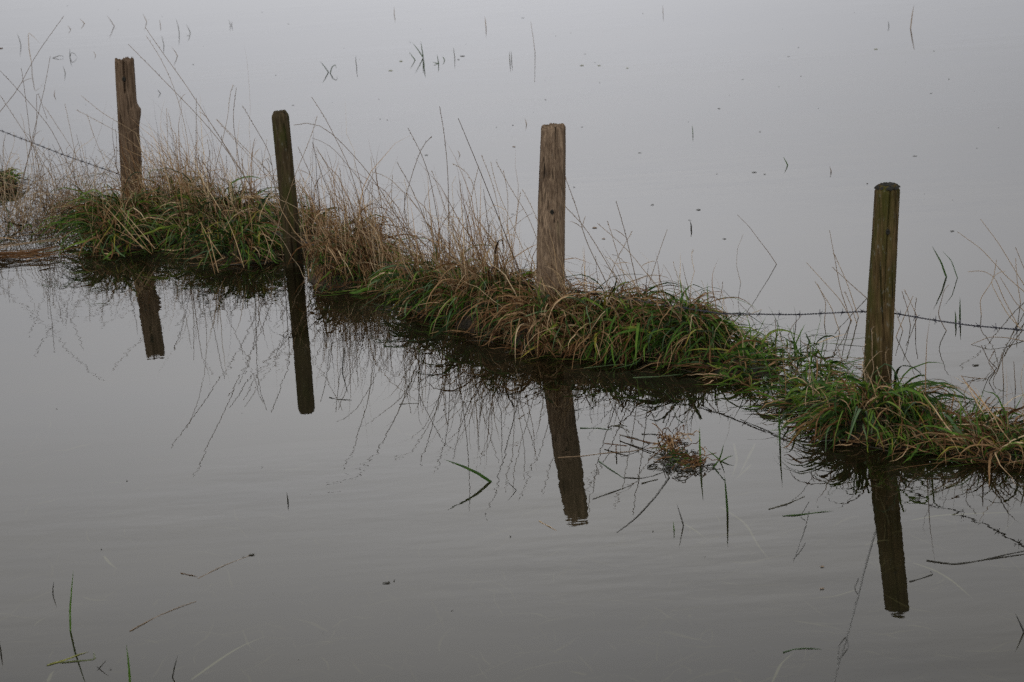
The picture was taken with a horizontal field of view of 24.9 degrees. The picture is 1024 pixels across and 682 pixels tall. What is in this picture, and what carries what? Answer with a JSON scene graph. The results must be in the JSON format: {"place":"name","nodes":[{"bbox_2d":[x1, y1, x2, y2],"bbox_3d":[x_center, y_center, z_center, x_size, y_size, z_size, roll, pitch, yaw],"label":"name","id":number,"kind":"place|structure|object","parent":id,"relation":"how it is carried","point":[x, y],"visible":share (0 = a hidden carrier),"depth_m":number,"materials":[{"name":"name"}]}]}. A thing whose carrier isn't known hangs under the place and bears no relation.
{"place":"outdoors","nodes":[
{"label":"outdoors","id":0,"kind":"place"},
{"bbox_2d":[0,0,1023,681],"bbox_3d":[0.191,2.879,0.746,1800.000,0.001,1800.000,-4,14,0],"label":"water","id":1,"kind":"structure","parent":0,"point":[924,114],"depth_m":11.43,"materials":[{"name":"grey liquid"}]},
{"bbox_2d":[0,16,63,200],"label":"grass tussock","id":2,"kind":"object","parent":1,"relation":"on","point":[8,179],"depth_m":15.06,"materials":[{"name":"plant"}]},
{"bbox_2d":[115,57,147,273],"bbox_3d":[-2.298,-1.022,13.962,0.195,1.378,0.130,-4,14,0],"label":"fence post","id":3,"kind":"object","parent":1,"relation":"on","point":[128,107],"visible":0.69,"depth_m":13.84,"materials":[{"name":"brown wood"}]},
{"bbox_2d":[272,110,308,338],"bbox_3d":[-1.161,-0.577,12.165,0.098,1.272,0.141,-4,14,0],"label":"fence post","id":4,"kind":"object","parent":1,"relation":"on","point":[285,178],"visible":0.94,"depth_m":12.12,"materials":[{"name":"brown wood"}]},
{"bbox_2d":[0,130,1023,332],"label":"barbed wire","id":5,"kind":"object","parent":4,"relation":"attached to","point":[819,313],"visible":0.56,"depth_m":9.54,"materials":[{"name":"grey metal"}]},
{"bbox_2d":[0,331,1023,681],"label":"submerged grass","id":6,"kind":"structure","parent":1,"relation":"on","point":[640,623],"depth_m":7.65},
{"bbox_2d":[531,123,565,421],"bbox_3d":[0.160,-0.275,10.438,0.159,1.384,0.341,4,17,28],"label":"fence post","id":7,"kind":"object","parent":1,"relation":"on","point":[548,389],"visible":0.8,"depth_m":10.37,"materials":[{"name":"brown wood"}]},
{"bbox_2d":[855,182,899,498],"bbox_3d":[1.422,0.034,9.036,0.215,1.328,0.127,0,15,16],"label":"fence post","id":8,"kind":"object","parent":1,"relation":"on","point":[880,311],"visible":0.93,"depth_m":8.93,"materials":[{"name":"brown wood"}]},
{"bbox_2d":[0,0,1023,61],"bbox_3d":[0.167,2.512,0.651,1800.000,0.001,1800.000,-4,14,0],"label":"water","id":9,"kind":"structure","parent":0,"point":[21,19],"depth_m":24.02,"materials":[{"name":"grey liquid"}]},
{"bbox_2d":[0,221,95,261],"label":"reed raft","id":10,"kind":"object","parent":9,"relation":"on","point":[3,254],"visible":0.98,"depth_m":12.87,"materials":[{"name":"brown plant"}]},
{"bbox_2d":[0,60,117,276],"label":"grass tussock","id":11,"kind":"object","parent":9,"relation":"on","point":[22,214],"depth_m":13.84,"materials":[{"name":"brown plant"}]},
{"bbox_2d":[47,652,85,664],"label":"drift weed","id":12,"kind":"object","parent":9,"relation":"on","point":[64,659],"visible":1,"depth_m":7.00,"materials":[{"name":"green plant"}]},
{"bbox_2d":[69,577,72,639],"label":"grass shoot","id":13,"kind":"object","parent":9,"relation":"on","point":[70,609],"depth_m":7.22,"materials":[{"name":"green plant"}]},
{"bbox_2d":[0,74,145,249],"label":"grass tussock","id":14,"kind":"object","parent":9,"relation":"on","point":[60,191],"depth_m":13.94,"materials":[{"name":"brown plant"}]},
{"bbox_2d":[60,653,95,662],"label":"drift weed","id":15,"kind":"object","parent":9,"relation":"on","point":[81,660],"visible":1,"depth_m":6.99,"materials":[{"name":"green plant"}]},
{"bbox_2d":[93,661,105,675],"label":"grass shoot","id":16,"kind":"object","parent":9,"relation":"on","point":[100,669],"depth_m":6.92,"materials":[{"name":"plant"}]},
{"bbox_2d":[28,109,192,262],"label":"grass tussock","id":17,"kind":"object","parent":9,"relation":"on","point":[111,235],"depth_m":12.98,"materials":[{"name":"green plant"}]},
{"bbox_2d":[126,645,130,681],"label":"grass shoot","id":18,"kind":"object","parent":9,"relation":"on","point":[129,675],"depth_m":6.71,"materials":[{"name":"green plant"}]},
{"bbox_2d":[81,36,232,259],"bbox_3d":[-2.070,-1.162,13.280,0.967,1.228,1.969,-4,14,0],"label":"grass tussock","id":19,"kind":"object","parent":9,"relation":"on","point":[164,187],"depth_m":13.53,"materials":[{"name":"plant"}]},
{"bbox_2d":[130,601,195,630],"bbox_3d":[-1.107,0.867,7.318,0.019,0.004,0.290,8,18,37],"label":"drift straw","id":20,"kind":"object","parent":9,"relation":"on","point":[159,615],"visible":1,"depth_m":7.32,"materials":[{"name":"brown plant"}]},
{"bbox_2d":[129,52,307,272],"bbox_3d":[-1.562,-1.001,12.707,1.138,1.140,1.754,-10,16,-22],"label":"grass tussock","id":21,"kind":"object","parent":9,"relation":"on","point":[202,206],"depth_m":12.91,"materials":[{"name":"green plant"}]},
{"bbox_2d":[128,27,320,278],"bbox_3d":[-1.490,-1.030,12.401,0.848,1.340,0.925,-9,15,-18],"label":"grass tussock","id":22,"kind":"object","parent":9,"relation":"on","point":[249,237],"depth_m":12.38,"materials":[{"name":"green plant"}]},
{"bbox_2d":[214,105,353,264],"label":"grass tussock","id":23,"kind":"object","parent":9,"relation":"on","point":[275,209],"depth_m":12.70,"materials":[{"name":"brown plant"}]},
{"bbox_2d":[205,98,432,305],"bbox_3d":[-0.855,-0.780,11.859,1.120,1.048,1.097,8,19,39],"label":"grass tussock","id":24,"kind":"object","parent":9,"relation":"on","point":[325,279],"depth_m":11.71,"materials":[{"name":"brown plant"}]},
{"bbox_2d":[314,172,443,306],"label":"grass tussock","id":25,"kind":"object","parent":9,"relation":"on","point":[363,292],"depth_m":11.56,"materials":[{"name":"plant"}]},
{"bbox_2d":[296,106,522,330],"bbox_3d":[-0.365,-0.625,11.080,0.881,1.074,1.027,-16,19,-39],"label":"grass tussock","id":26,"kind":"object","parent":9,"relation":"on","point":[409,307],"depth_m":11.06,"materials":[{"name":"brown plant"}]},
{"bbox_2d":[414,44,424,70],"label":"grass shoot","id":27,"kind":"object","parent":9,"relation":"in","point":[421,55],"depth_m":20.02,"materials":[{"name":"grey plant"}]},
{"bbox_2d":[444,459,497,486],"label":"grass shoot","id":28,"kind":"object","parent":9,"relation":"on","point":[480,475],"depth_m":8.42,"materials":[{"name":"green plant"}]},
{"bbox_2d":[397,118,590,348],"bbox_3d":[-0.132,-0.521,10.672,1.006,1.047,1.039,4,16,26],"label":"grass tussock","id":29,"kind":"object","parent":9,"relation":"on","point":[463,315],"depth_m":10.66,"materials":[{"name":"brown plant"}]},
{"bbox_2d":[451,162,654,366],"bbox_3d":[0.173,-0.364,10.317,0.844,0.877,1.057,-12,17,-30],"label":"grass tussock","id":30,"kind":"object","parent":9,"relation":"on","point":[521,340],"depth_m":10.23,"materials":[{"name":"green plant"}]},
{"bbox_2d":[558,449,641,457],"bbox_3d":[0.330,0.422,8.666,0.318,0.005,0.014,-5,15,-6],"label":"drift straw","id":31,"kind":"object","parent":9,"relation":"on","point":[594,454],"visible":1,"depth_m":8.66,"materials":[{"name":"brown plant"}]},
{"bbox_2d":[598,461,624,478],"bbox_3d":[0.363,0.471,8.470,0.008,0.006,0.238,-9,15,-19],"label":"drift straw","id":32,"kind":"object","parent":9,"relation":"on","point":[600,462],"visible":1,"depth_m":8.49,"materials":[{"name":"brown plant"}]},
{"bbox_2d":[593,484,632,498],"bbox_3d":[0.360,0.535,8.225,0.201,0.005,0.006,-16,19,-40],"label":"drift straw","id":33,"kind":"object","parent":9,"relation":"on","point":[610,492],"visible":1,"depth_m":8.21,"materials":[{"name":"brown plant"}]},
{"bbox_2d":[497,177,732,372],"bbox_3d":[0.494,-0.335,10.149,1.076,0.867,1.053,3,16,26],"label":"grass tussock","id":34,"kind":"object","parent":9,"relation":"on","point":[612,349],"depth_m":10.04,"materials":[{"name":"green plant"}]},
{"bbox_2d":[620,435,654,446],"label":"grass shoot","id":35,"kind":"object","parent":9,"relation":"on","point":[635,438],"depth_m":8.74,"materials":[{"name":"plant"}]},
{"bbox_2d":[617,477,669,532],"bbox_3d":[0.468,0.568,8.069,0.024,0.008,0.595,2,16,21],"label":"drift straw","id":36,"kind":"object","parent":9,"relation":"on","point":[663,485],"visible":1,"depth_m":8.07,"materials":[{"name":"brown plant"}]},
{"bbox_2d":[633,374,679,377],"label":"drift straw","id":37,"kind":"object","parent":9,"relation":"on","point":[654,376],"visible":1,"depth_m":9.66,"materials":[{"name":"brown plant"}]},
{"bbox_2d":[604,423,720,473],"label":"debris clump","id":38,"kind":"object","parent":9,"relation":"on","point":[670,442],"visible":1,"depth_m":8.55,"materials":[{"name":"brown plant"}]},
{"bbox_2d":[593,250,787,379],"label":"grass tussock","id":39,"kind":"object","parent":9,"relation":"on","point":[672,342],"depth_m":9.89,"materials":[{"name":"green plant"}]},
{"bbox_2d":[699,430,701,471],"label":"grass shoot","id":40,"kind":"object","parent":9,"relation":"on","point":[700,451],"depth_m":8.46,"materials":[{"name":"green plant"}]},
{"bbox_2d":[707,448,733,477],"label":"grass shoot","id":41,"kind":"object","parent":9,"relation":"on","point":[718,461],"depth_m":8.49,"materials":[{"name":"plant"}]},
{"bbox_2d":[724,475,728,519],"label":"grass shoot","id":42,"kind":"object","parent":9,"relation":"on","point":[726,501],"depth_m":7.93,"materials":[{"name":"green plant"}]},
{"bbox_2d":[655,301,825,399],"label":"grass tussock","id":43,"kind":"object","parent":9,"relation":"on","point":[714,382],"depth_m":9.62,"materials":[{"name":"green plant"}]},
{"bbox_2d":[689,286,864,419],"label":"grass tussock","id":44,"kind":"object","parent":9,"relation":"on","point":[829,366],"depth_m":9.57,"materials":[{"name":"green plant"}]},
{"bbox_2d":[778,408,780,450],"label":"grass shoot","id":45,"kind":"object","parent":9,"relation":"on","point":[779,429],"depth_m":8.64,"materials":[{"name":"green plant"}]},
{"bbox_2d":[768,496,804,509],"bbox_3d":[0.951,0.558,7.983,0.177,0.006,0.014,-15,18,-37],"label":"drift straw","id":46,"kind":"object","parent":9,"relation":"on","point":[785,504],"visible":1,"depth_m":7.97,"materials":[{"name":"brown plant"}]},
{"bbox_2d":[793,502,808,560],"bbox_3d":[0.968,0.630,7.705,0.031,0.005,0.592,-1,15,11],"label":"drift straw","id":47,"kind":"object","parent":9,"relation":"on","point":[803,532],"visible":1,"depth_m":7.68,"materials":[{"name":"plant"}]},
{"bbox_2d":[783,648,820,652],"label":"drift straw","id":48,"kind":"object","parent":9,"relation":"on","point":[798,648],"visible":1,"depth_m":6.72,"materials":[{"name":"brown plant"}]},
{"bbox_2d":[784,511,824,515],"bbox_3d":[1.006,0.585,7.862,0.178,0.004,0.014,-6,15,-7],"label":"drift straw","id":49,"kind":"object","parent":9,"relation":"on","point":[803,514],"visible":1,"depth_m":7.86,"materials":[{"name":"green plant"}]},
{"bbox_2d":[744,338,922,445],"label":"grass tussock","id":50,"kind":"object","parent":9,"relation":"on","point":[783,403],"depth_m":9.09,"materials":[{"name":"green plant"}]},
{"bbox_2d":[806,230,866,338],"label":"dry shoots","id":51,"kind":"object","parent":9,"relation":"on","point":[838,297],"visible":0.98,"depth_m":10.31,"materials":[{"name":"brown plant"}]},
{"bbox_2d":[834,530,875,681],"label":"drift straw","id":52,"kind":"object","parent":9,"relation":"on","point":[846,636],"visible":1,"depth_m":7.00,"materials":[{"name":"plant"}]},
{"bbox_2d":[773,320,983,463],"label":"grass tussock","id":53,"kind":"object","parent":9,"relation":"on","point":[840,411],"depth_m":8.61,"materials":[{"name":"green plant"}]},
{"bbox_2d":[893,290,919,342],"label":"dry shoots","id":54,"kind":"object","parent":9,"relation":"on","point":[908,314],"visible":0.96,"depth_m":10.14,"materials":[{"name":"brown plant"}]},
{"bbox_2d":[839,369,1023,470],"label":"grass tussock","id":55,"kind":"object","parent":9,"relation":"on","point":[909,460],"depth_m":8.48,"materials":[{"name":"green plant"}]},
{"bbox_2d":[932,246,948,282],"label":"grass shoot","id":56,"kind":"object","parent":9,"relation":"on","point":[942,266],"depth_m":11.02,"materials":[{"name":"green plant"}]},
{"bbox_2d":[938,286,949,336],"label":"dry shoots","id":57,"kind":"object","parent":9,"relation":"on","point":[938,313],"visible":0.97,"depth_m":10.05,"materials":[{"name":"brown plant"}]},
{"bbox_2d":[879,365,1023,483],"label":"grass tussock","id":58,"kind":"object","parent":9,"relation":"on","point":[1007,465],"depth_m":8.30,"materials":[{"name":"plant"}]},
{"bbox_2d":[926,551,1022,564],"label":"drift straw","id":59,"kind":"object","parent":9,"relation":"on","point":[975,561],"visible":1,"depth_m":7.33,"materials":[{"name":"brown plant"}]},
{"bbox_2d":[958,220,1023,332],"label":"dry shoots","id":60,"kind":"object","parent":9,"relation":"on","point":[1003,282],"visible":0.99,"depth_m":10.29,"materials":[{"name":"brown plant"}]},
{"bbox_2d":[962,337,1023,394],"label":"dry shoots","id":61,"kind":"object","parent":9,"relation":"on","point":[1002,364],"visible":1,"depth_m":9.40,"materials":[{"name":"plant"}]},
{"bbox_2d":[955,304,960,330],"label":"grass shoot","id":62,"kind":"object","parent":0,"point":[959,316],"depth_m":10.24,"materials":[{"name":"plant"}]}
]}

